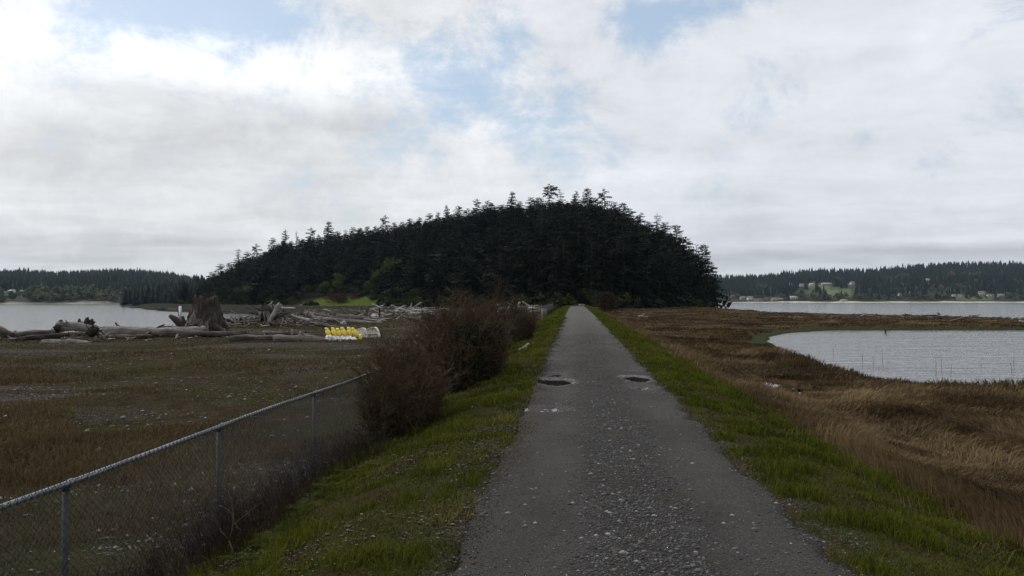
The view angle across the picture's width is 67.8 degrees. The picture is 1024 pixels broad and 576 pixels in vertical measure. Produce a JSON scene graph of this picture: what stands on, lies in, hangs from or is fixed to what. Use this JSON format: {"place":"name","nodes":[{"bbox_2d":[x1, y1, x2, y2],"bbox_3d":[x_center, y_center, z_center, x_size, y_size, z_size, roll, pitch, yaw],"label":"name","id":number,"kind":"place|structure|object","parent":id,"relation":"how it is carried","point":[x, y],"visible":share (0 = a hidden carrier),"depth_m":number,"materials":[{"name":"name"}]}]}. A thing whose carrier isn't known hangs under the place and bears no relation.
{"place":"outdoors","nodes":[
{"label":"outdoors","id":0,"kind":"place"},
{"bbox_2d":[169,314,197,326],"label":"forked root","id":1,"kind":"object","parent":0,"point":[177,321],"visible":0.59,"depth_m":65.75,"materials":[{"name":"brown wood"}]},
{"bbox_2d":[0,254,1023,575],"bbox_3d":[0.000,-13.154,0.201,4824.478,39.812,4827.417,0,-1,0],"label":"ground","id":2,"kind":"structure","parent":0,"point":[166,404],"depth_m":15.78,"materials":[{"name":"plant"}]},
{"bbox_2d":[0,326,14,335],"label":"driftwood log","id":3,"kind":"object","parent":2,"relation":"on","point":[4,331],"visible":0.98,"depth_m":53.83,"materials":[{"name":"grey wood"}]},
{"bbox_2d":[13,335,44,340],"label":"driftwood log","id":4,"kind":"object","parent":2,"relation":"on","point":[33,337],"visible":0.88,"depth_m":51.44,"materials":[{"name":"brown wood"}]},
{"bbox_2d":[0,330,58,337],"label":"driftwood log","id":5,"kind":"object","parent":2,"relation":"on","point":[30,332],"visible":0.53,"depth_m":54.79,"materials":[{"name":"grey wood"}]},
{"bbox_2d":[23,333,67,338],"bbox_3d":[-32.609,3.471,53.056,3.483,0.626,0.535,0,-1,2],"label":"driftwood log","id":6,"kind":"object","parent":2,"relation":"on","point":[55,335],"visible":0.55,"depth_m":52.82,"materials":[{"name":"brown wood"}]},
{"bbox_2d":[40,336,91,342],"bbox_3d":[-28.890,3.459,49.484,3.442,0.651,0.483,0,-1,0],"label":"driftwood log","id":7,"kind":"object","parent":2,"relation":"on","point":[64,340],"visible":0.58,"depth_m":49.33,"materials":[{"name":"grey wood"}]},
{"bbox_2d":[52,317,105,339],"bbox_3d":[-28.880,2.705,50.916,3.461,1.540,1.128,0,-1,0],"label":"rooted log","id":8,"kind":"object","parent":2,"relation":"on","point":[89,328],"visible":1,"depth_m":50.74,"materials":[{"name":"grey wood"}]},
{"bbox_2d":[100,332,153,338],"bbox_3d":[-26.709,3.432,52.974,3.680,0.728,0.470,0,-1,-1],"label":"driftwood log","id":9,"kind":"object","parent":2,"relation":"on","point":[138,336],"visible":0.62,"depth_m":52.83,"materials":[{"name":"grey wood"}]},
{"bbox_2d":[99,323,208,335],"bbox_3d":[-26.271,3.122,55.915,7.967,1.073,1.053,0,-1,2],"label":"driftwood log","id":10,"kind":"object","parent":2,"relation":"on","point":[114,330],"visible":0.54,"depth_m":55.77,"materials":[{"name":"grey wood"}]},
{"bbox_2d":[178,282,188,303],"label":"conifer tree","id":11,"kind":"object","parent":2,"relation":"on","point":[185,293],"visible":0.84,"depth_m":438.52,"materials":[{"name":"green plant"}]},
{"bbox_2d":[151,328,248,337],"bbox_3d":[-22.702,3.302,55.175,7.226,0.588,0.800,-1,38,0],"label":"driftwood log","id":12,"kind":"object","parent":2,"relation":"on","point":[183,333],"visible":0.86,"depth_m":54.97,"materials":[{"name":"grey wood"}]},
{"bbox_2d":[186,295,228,330],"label":"tree stump","id":13,"kind":"object","parent":2,"relation":"on","point":[204,312],"visible":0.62,"depth_m":67.63,"materials":[{"name":"brown wood"}]},
{"bbox_2d":[0,323,417,575],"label":"beach stones","id":14,"kind":"object","parent":2,"relation":"on","point":[99,530],"visible":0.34,"depth_m":17.52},
{"bbox_2d":[0,325,428,575],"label":"driftwood chips","id":15,"kind":"object","parent":2,"relation":"on","point":[190,432],"visible":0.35,"depth_m":18.64,"materials":[{"name":"grey wood"}]},
{"bbox_2d":[213,264,225,280],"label":"conifer tree","id":16,"kind":"object","parent":2,"relation":"on","point":[220,268],"visible":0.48,"depth_m":457.68,"materials":[{"name":"green plant"}]},
{"bbox_2d":[60,413,401,575],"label":"bramble scrub","id":17,"kind":"object","parent":2,"relation":"on","point":[285,495],"visible":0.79,"depth_m":7.56,"materials":[{"name":"brown plant"}]},
{"bbox_2d":[210,491,255,559],"bbox_3d":[-2.427,2.107,6.680,0.441,0.651,0.040,0,-1,0],"label":"bare sapling","id":18,"kind":"object","parent":2,"relation":"on","point":[232,524],"visible":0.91,"depth_m":6.68,"materials":[{"name":"brown plant"}]},
{"bbox_2d":[227,261,241,294],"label":"conifer tree","id":19,"kind":"object","parent":2,"relation":"on","point":[239,269],"visible":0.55,"depth_m":414.56,"materials":[{"name":"green plant"}]},
{"bbox_2d":[217,552,259,561],"bbox_3d":[-2.228,2.212,6.231,0.363,0.062,0.389,5,-14,-32],"label":"fern","id":20,"kind":"object","parent":2,"relation":"on","point":[233,557],"visible":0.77,"depth_m":6.23,"materials":[{"name":"green plant"}]},
{"bbox_2d":[241,285,253,302],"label":"broadleaf tree","id":21,"kind":"object","parent":2,"relation":"on","point":[248,293],"visible":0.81,"depth_m":368.67,"materials":[{"name":"green plant"}]},
{"bbox_2d":[228,333,272,341],"bbox_3d":[-16.330,3.215,48.991,3.794,0.597,0.956,1,33,0],"label":"driftwood log","id":22,"kind":"object","parent":2,"relation":"on","point":[247,337],"visible":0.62,"depth_m":48.76,"materials":[{"name":"grey wood"}]},
{"bbox_2d":[239,552,264,564],"bbox_3d":[-2.078,2.194,6.135,0.270,0.043,0.252,10,3,-14],"label":"fern","id":23,"kind":"object","parent":2,"relation":"on","point":[251,559],"visible":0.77,"depth_m":6.16,"materials":[{"name":"green plant"}]},
{"bbox_2d":[0,320,510,575],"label":"chain link fence","id":24,"kind":"object","parent":2,"relation":"on","point":[64,486],"visible":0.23,"depth_m":6.86,"materials":[{"name":"metal"}]},
{"bbox_2d":[249,243,261,259],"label":"conifer tree","id":25,"kind":"object","parent":2,"relation":"on","point":[256,253],"visible":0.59,"depth_m":454.55,"materials":[{"name":"green plant"}]},
{"bbox_2d":[259,280,268,304],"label":"conifer tree","id":26,"kind":"object","parent":2,"relation":"on","point":[264,288],"visible":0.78,"depth_m":364.13,"materials":[{"name":"green plant"}]},
{"bbox_2d":[251,301,282,325],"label":"root wad","id":27,"kind":"object","parent":2,"relation":"on","point":[266,310],"visible":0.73,"depth_m":79.62,"materials":[{"name":"grey wood"}]},
{"bbox_2d":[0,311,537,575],"bbox_3d":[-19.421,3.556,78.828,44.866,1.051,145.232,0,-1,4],"label":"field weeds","id":28,"kind":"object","parent":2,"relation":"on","point":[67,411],"visible":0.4,"depth_m":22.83,"materials":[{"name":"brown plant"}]},
{"bbox_2d":[254,531,292,539],"bbox_3d":[-2.089,2.198,6.746,0.362,0.056,0.306,6,-4,-5],"label":"fern","id":29,"kind":"object","parent":2,"relation":"on","point":[273,534],"visible":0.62,"depth_m":6.77,"materials":[{"name":"green plant"}]},
{"bbox_2d":[266,302,282,324],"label":"driftwood log","id":30,"kind":"object","parent":2,"relation":"on","point":[278,306],"visible":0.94,"depth_m":78.77,"materials":[{"name":"grey wood"}]},
{"bbox_2d":[262,330,289,334],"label":"driftwood log","id":31,"kind":"object","parent":2,"relation":"on","point":[269,332],"visible":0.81,"depth_m":51.86,"materials":[{"name":"grey wood"}]},
{"bbox_2d":[271,274,288,304],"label":"conifer tree","id":32,"kind":"object","parent":2,"relation":"on","point":[280,291],"visible":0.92,"depth_m":345.99,"materials":[{"name":"green plant"}]},
{"bbox_2d":[273,329,327,341],"bbox_3d":[-13.062,3.203,47.612,3.616,1.291,1.116,0,-1,-1],"label":"driftwood log","id":33,"kind":"object","parent":2,"relation":"on","point":[287,338],"visible":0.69,"depth_m":47.24,"materials":[{"name":"grey wood"}]},
{"bbox_2d":[302,300,318,305],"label":"brush mound","id":34,"kind":"object","parent":2,"relation":"on","point":[311,302],"visible":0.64,"depth_m":312.87,"materials":[{"name":"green plant"}]},
{"bbox_2d":[294,497,327,513],"bbox_3d":[-2.090,2.250,7.901,0.340,0.058,0.365,-8,12,-25],"label":"fern","id":35,"kind":"object","parent":2,"relation":"on","point":[306,504],"visible":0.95,"depth_m":7.90,"materials":[{"name":"green plant"}]},
{"bbox_2d":[303,228,318,248],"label":"conifer tree","id":36,"kind":"object","parent":2,"relation":"on","point":[310,236],"visible":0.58,"depth_m":441.50,"materials":[{"name":"green plant"}]},
{"bbox_2d":[304,241,318,268],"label":"conifer tree","id":37,"kind":"object","parent":2,"relation":"on","point":[311,251],"visible":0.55,"depth_m":372.46,"materials":[{"name":"green plant"}]},
{"bbox_2d":[317,281,334,294],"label":"broadleaf tree","id":38,"kind":"object","parent":2,"relation":"on","point":[322,290],"visible":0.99,"depth_m":344.09,"materials":[{"name":"green plant"}]},
{"bbox_2d":[314,322,338,327],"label":"driftwood log","id":39,"kind":"object","parent":2,"relation":"on","point":[318,324],"visible":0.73,"depth_m":73.83,"materials":[{"name":"grey wood"}]},
{"bbox_2d":[323,221,333,243],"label":"conifer tree","id":40,"kind":"object","parent":2,"relation":"on","point":[328,230],"visible":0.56,"depth_m":443.58,"materials":[{"name":"green plant"}]},
{"bbox_2d":[330,256,342,285],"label":"conifer tree","id":41,"kind":"object","parent":2,"relation":"on","point":[338,266],"visible":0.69,"depth_m":348.41,"materials":[{"name":"green plant"}]},
{"bbox_2d":[332,273,346,292],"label":"broadleaf tree","id":42,"kind":"object","parent":2,"relation":"on","point":[337,281],"visible":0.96,"depth_m":343.14,"materials":[{"name":"green plant"}]},
{"bbox_2d":[325,335,356,340],"bbox_3d":[-10.694,3.100,47.558,2.120,0.386,0.700,0,-1,0],"label":"crumpled sheet","id":43,"kind":"object","parent":2,"relation":"on","point":[329,337],"visible":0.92,"depth_m":47.36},
{"bbox_2d":[323,290,359,302],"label":"brush mound","id":44,"kind":"object","parent":2,"relation":"on","point":[339,297],"visible":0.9,"depth_m":322.85,"materials":[{"name":"plant"}]},
{"bbox_2d":[335,263,362,279],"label":"broadleaf tree","id":45,"kind":"object","parent":2,"relation":"on","point":[346,270],"visible":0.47,"depth_m":349.54,"materials":[{"name":"green plant"}]},
{"bbox_2d":[317,316,383,323],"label":"driftwood log","id":46,"kind":"object","parent":2,"relation":"on","point":[348,320],"visible":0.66,"depth_m":85.73,"materials":[{"name":"grey wood"}]},
{"bbox_2d":[336,314,379,319],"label":"driftwood log","id":47,"kind":"object","parent":2,"relation":"on","point":[349,316],"visible":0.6,"depth_m":94.72,"materials":[{"name":"grey wood"}]},
{"bbox_2d":[348,328,367,336],"bbox_3d":[-10.240,2.985,50.859,1.500,0.696,0.975,0,-1,-4],"label":"white tub","id":48,"kind":"object","parent":2,"relation":"on","point":[361,330],"visible":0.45,"depth_m":50.49,"materials":[{"name":"plastic"}]},
{"bbox_2d":[352,234,366,259],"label":"conifer tree","id":49,"kind":"object","parent":2,"relation":"on","point":[358,243],"visible":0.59,"depth_m":375.39,"materials":[{"name":"green plant"}]},
{"bbox_2d":[352,286,372,295],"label":"broadleaf tree","id":50,"kind":"object","parent":2,"relation":"on","point":[365,292],"visible":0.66,"depth_m":329.78,"materials":[{"name":"green plant"}]},
{"bbox_2d":[364,230,374,255],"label":"conifer tree","id":51,"kind":"object","parent":2,"relation":"on","point":[369,238],"visible":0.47,"depth_m":384.72,"materials":[{"name":"green plant"}]},
{"bbox_2d":[362,327,380,337],"bbox_3d":[-9.307,2.954,50.869,1.196,0.715,0.975,0,-1,3],"label":"white tub","id":52,"kind":"object","parent":2,"relation":"on","point":[369,330],"visible":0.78,"depth_m":50.66,"materials":[{"name":"plastic"}]},
{"bbox_2d":[367,257,377,289],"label":"conifer tree","id":53,"kind":"object","parent":2,"relation":"on","point":[371,265],"visible":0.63,"depth_m":331.48,"materials":[{"name":"green plant"}]},
{"bbox_2d":[363,269,387,297],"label":"broadleaf tree","id":54,"kind":"object","parent":2,"relation":"on","point":[376,280],"visible":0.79,"depth_m":313.94,"materials":[{"name":"green plant"}]},
{"bbox_2d":[204,347,551,575],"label":"leaf litter","id":55,"kind":"object","parent":2,"relation":"on","point":[392,503],"visible":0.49,"depth_m":6.50,"materials":[{"name":"brown plant"}]},
{"bbox_2d":[379,215,392,233],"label":"conifer tree","id":56,"kind":"object","parent":2,"relation":"on","point":[384,221],"visible":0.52,"depth_m":424.08,"materials":[{"name":"green plant"}]},
{"bbox_2d":[380,256,401,286],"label":"broadleaf tree","id":57,"kind":"object","parent":2,"relation":"on","point":[385,265],"visible":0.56,"depth_m":313.44,"materials":[{"name":"green plant"}]},
{"bbox_2d":[392,227,405,258],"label":"conifer tree","id":58,"kind":"object","parent":2,"relation":"on","point":[397,232],"visible":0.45,"depth_m":340.69,"materials":[{"name":"green plant"}]},
{"bbox_2d":[393,261,405,287],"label":"conifer tree","id":59,"kind":"object","parent":2,"relation":"on","point":[398,275],"visible":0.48,"depth_m":309.78,"materials":[{"name":"green plant"}]},
{"bbox_2d":[331,318,468,442],"bbox_3d":[-1.812,1.586,12.919,1.922,2.164,2.956,0,-1,5],"label":"bare shrub","id":60,"kind":"object","parent":2,"relation":"on","point":[409,397],"visible":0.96,"depth_m":12.29,"materials":[{"name":"brown plant"}]},
{"bbox_2d":[402,288,421,305],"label":"broadleaf tree","id":61,"kind":"object","parent":2,"relation":"on","point":[413,294],"visible":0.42,"depth_m":261.50,"materials":[{"name":"green plant"}]},
{"bbox_2d":[416,223,429,256],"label":"conifer tree","id":62,"kind":"object","parent":2,"relation":"on","point":[420,232],"visible":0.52,"depth_m":314.45,"materials":[{"name":"green plant"}]},
{"bbox_2d":[421,271,434,306],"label":"conifer tree","id":63,"kind":"object","parent":2,"relation":"on","point":[424,296],"visible":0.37,"depth_m":238.76,"materials":[{"name":"green plant"}]},
{"bbox_2d":[422,264,446,307],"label":"conifer tree","id":64,"kind":"object","parent":2,"relation":"on","point":[439,288],"visible":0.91,"depth_m":232.38,"materials":[{"name":"green plant"}]},
{"bbox_2d":[173,280,711,308],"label":"undergrowth","id":65,"kind":"object","parent":2,"relation":"on","point":[413,300],"visible":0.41,"depth_m":218.28,"materials":[{"name":"green plant"}]},
{"bbox_2d":[205,199,698,306],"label":"hill wood","id":66,"kind":"object","parent":2,"relation":"on","point":[551,239],"visible":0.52,"depth_m":290.83,"materials":[{"name":"green plant"}]},
{"bbox_2d":[444,270,460,290],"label":"broadleaf tree","id":67,"kind":"object","parent":2,"relation":"on","point":[450,276],"visible":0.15,"depth_m":246.91,"materials":[{"name":"green plant"}]},
{"bbox_2d":[453,215,467,241],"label":"conifer tree","id":68,"kind":"object","parent":2,"relation":"on","point":[460,220],"visible":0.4,"depth_m":302.60,"materials":[{"name":"green plant"}]},
{"bbox_2d":[402,272,528,392],"bbox_3d":[-1.234,1.161,18.582,2.992,3.088,3.872,0,-1,27],"label":"budding shrub","id":69,"kind":"object","parent":2,"relation":"on","point":[477,347],"visible":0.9,"depth_m":17.74,"materials":[{"name":"brown plant"}]},
{"bbox_2d":[455,258,483,305],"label":"conifer tree","id":70,"kind":"object","parent":2,"relation":"on","point":[468,283],"visible":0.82,"depth_m":209.71,"materials":[{"name":"green plant"}]},
{"bbox_2d":[470,199,481,214],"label":"conifer tree","id":71,"kind":"object","parent":2,"relation":"on","point":[476,204],"visible":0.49,"depth_m":394.24,"materials":[{"name":"green plant"}]},
{"bbox_2d":[471,213,487,244],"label":"conifer tree","id":72,"kind":"object","parent":2,"relation":"on","point":[481,224],"visible":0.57,"depth_m":294.72,"materials":[{"name":"green plant"}]},
{"bbox_2d":[467,284,538,322],"bbox_3d":[-0.760,1.448,45.902,4.762,3.717,4.323,0,-1,5],"label":"yellowish shrub","id":73,"kind":"object","parent":2,"relation":"on","point":[512,305],"visible":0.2,"depth_m":45.64,"materials":[{"name":"brown plant"}]},
{"bbox_2d":[0,304,1023,342],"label":"driftwood litter","id":74,"kind":"object","parent":2,"relation":"on","point":[278,322],"visible":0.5,"depth_m":91.80,"materials":[{"name":"grey wood"}]},
{"bbox_2d":[291,313,312,322],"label":"driftwood log","id":75,"kind":"object","parent":74,"relation":"on","point":[304,319],"visible":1,"depth_m":76.97,"materials":[{"name":"grey wood"}]},
{"bbox_2d":[507,191,516,210],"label":"conifer tree","id":76,"kind":"object","parent":2,"relation":"on","point":[511,200],"visible":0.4,"depth_m":375.51,"materials":[{"name":"green plant"}]},
{"bbox_2d":[508,304,540,341],"bbox_3d":[0.508,1.651,33.965,1.668,1.862,2.368,0,-1,5],"label":"bare shrub","id":77,"kind":"object","parent":2,"relation":"on","point":[526,323],"visible":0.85,"depth_m":33.39,"materials":[{"name":"brown plant"}]},
{"bbox_2d":[528,254,545,304],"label":"conifer tree","id":78,"kind":"object","parent":2,"relation":"on","point":[533,276],"visible":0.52,"depth_m":175.84,"materials":[{"name":"green plant"}]},
{"bbox_2d":[528,247,561,305],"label":"conifer tree","id":79,"kind":"object","parent":2,"relation":"on","point":[543,289],"visible":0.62,"depth_m":173.00,"materials":[{"name":"green plant"}]},
{"bbox_2d":[542,184,558,203],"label":"conifer tree","id":80,"kind":"object","parent":2,"relation":"on","point":[551,192],"visible":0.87,"depth_m":369.23,"materials":[{"name":"green plant"}]},
{"bbox_2d":[581,189,595,206],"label":"conifer tree","id":81,"kind":"object","parent":2,"relation":"on","point":[587,201],"visible":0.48,"depth_m":347.30,"materials":[{"name":"green plant"}]},
{"bbox_2d":[594,188,611,209],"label":"conifer tree","id":82,"kind":"object","parent":2,"relation":"on","point":[601,195],"visible":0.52,"depth_m":343.63,"materials":[{"name":"green plant"}]},
{"bbox_2d":[590,291,622,313],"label":"shrub","id":83,"kind":"object","parent":2,"relation":"on","point":[606,301],"visible":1,"depth_m":121.23,"materials":[{"name":"brown plant"}]},
{"bbox_2d":[606,207,630,247],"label":"conifer tree","id":84,"kind":"object","parent":2,"relation":"on","point":[616,217],"visible":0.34,"depth_m":220.84,"materials":[{"name":"green plant"}]},
{"bbox_2d":[638,225,651,252],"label":"conifer tree","id":85,"kind":"object","parent":2,"relation":"on","point":[645,229],"visible":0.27,"depth_m":222.14,"materials":[{"name":"green plant"}]},
{"bbox_2d":[658,222,671,236],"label":"conifer tree","id":86,"kind":"object","parent":2,"relation":"on","point":[665,227],"visible":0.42,"depth_m":302.34,"materials":[{"name":"green plant"}]},
{"bbox_2d":[670,224,687,255],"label":"conifer tree","id":87,"kind":"object","parent":2,"relation":"on","point":[678,232],"visible":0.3,"depth_m":292.96,"materials":[{"name":"green plant"}]},
{"bbox_2d":[679,238,697,257],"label":"conifer tree","id":88,"kind":"object","parent":2,"relation":"on","point":[687,243],"visible":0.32,"depth_m":290.02,"materials":[{"name":"green plant"}]},
{"bbox_2d":[686,262,706,306],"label":"conifer tree","id":89,"kind":"object","parent":2,"relation":"on","point":[695,280],"visible":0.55,"depth_m":232.73,"materials":[{"name":"green plant"}]},
{"bbox_2d":[691,253,715,306],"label":"conifer tree","id":90,"kind":"object","parent":2,"relation":"on","point":[700,291],"visible":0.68,"depth_m":237.08,"materials":[{"name":"green plant"}]},
{"bbox_2d":[692,244,716,288],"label":"conifer tree","id":91,"kind":"object","parent":2,"relation":"on","point":[706,253],"visible":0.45,"depth_m":263.56,"materials":[{"name":"green plant"}]},
{"bbox_2d":[710,286,722,307],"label":"conifer tree","id":92,"kind":"object","parent":2,"relation":"on","point":[715,298],"visible":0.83,"depth_m":252.55,"materials":[{"name":"green plant"}]},
{"bbox_2d":[702,263,731,307],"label":"conifer tree","id":93,"kind":"object","parent":2,"relation":"on","point":[712,283],"visible":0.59,"depth_m":258.85,"materials":[{"name":"green plant"}]},
{"bbox_2d":[593,303,1023,572],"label":"marsh grass","id":94,"kind":"structure","parent":2,"relation":"on","point":[990,504],"depth_m":18.79,"materials":[{"name":"brown plant"}]},
{"bbox_2d":[0,303,1023,331],"bbox_3d":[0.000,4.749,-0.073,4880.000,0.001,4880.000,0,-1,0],"label":"bay water","id":95,"kind":"structure","parent":0,"point":[21,317],"depth_m":306.30,"materials":[{"name":"grey liquid"}]},
{"bbox_2d":[0,266,1023,305],"bbox_3d":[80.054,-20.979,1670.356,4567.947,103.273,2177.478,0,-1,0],"label":"hills","id":96,"kind":"structure","parent":0,"point":[829,289],"depth_m":1290.25,"materials":[{"name":"green plant"}]},
{"bbox_2d":[0,260,1023,305],"bbox_3d":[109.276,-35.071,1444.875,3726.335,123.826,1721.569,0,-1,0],"label":"conifer wood","id":97,"kind":"object","parent":96,"relation":"on","point":[161,288],"visible":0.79,"depth_m":1489.38,"materials":[{"name":"green plant"}]},
{"bbox_2d":[0,271,1023,300],"bbox_3d":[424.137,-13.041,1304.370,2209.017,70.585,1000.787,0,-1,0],"label":"shore thicket","id":98,"kind":"object","parent":96,"relation":"on","point":[69,292],"visible":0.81,"depth_m":908.26,"materials":[{"name":"green plant"}]},
{"bbox_2d":[0,0,1023,278],"label":"sky","id":99,"kind":"structure","parent":0,"point":[179,137],"materials":[{"name":"white"}]},
{"bbox_2d":[176,305,1023,575],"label":"verge grass","id":100,"kind":"structure","parent":0,"point":[812,448],"depth_m":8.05,"materials":[{"name":"green plant"}]},
{"bbox_2d":[366,306,914,575],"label":"gravel road","id":101,"kind":"structure","parent":0,"point":[580,320],"depth_m":6.80,"materials":[{"name":"grey gravel"}]},
{"bbox_2d":[536,379,570,385],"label":"puddle","id":102,"kind":"object","parent":101,"relation":"on","point":[555,382],"visible":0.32,"depth_m":15.97,"materials":[{"name":"black liquid"}]},
{"bbox_2d":[623,377,654,381],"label":"puddle","id":103,"kind":"object","parent":101,"relation":"on","point":[638,379],"visible":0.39,"depth_m":16.50,"materials":[{"name":"black liquid"}]},
{"bbox_2d":[759,380,828,397],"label":"marsh pool water","id":104,"kind":"structure","parent":0,"point":[778,383],"depth_m":26.02,"materials":[{"name":"black liquid"}]},
{"bbox_2d":[768,330,1023,386],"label":"lagoon water","id":105,"kind":"structure","parent":0,"point":[967,355],"depth_m":47.79,"materials":[{"name":"grey liquid"}]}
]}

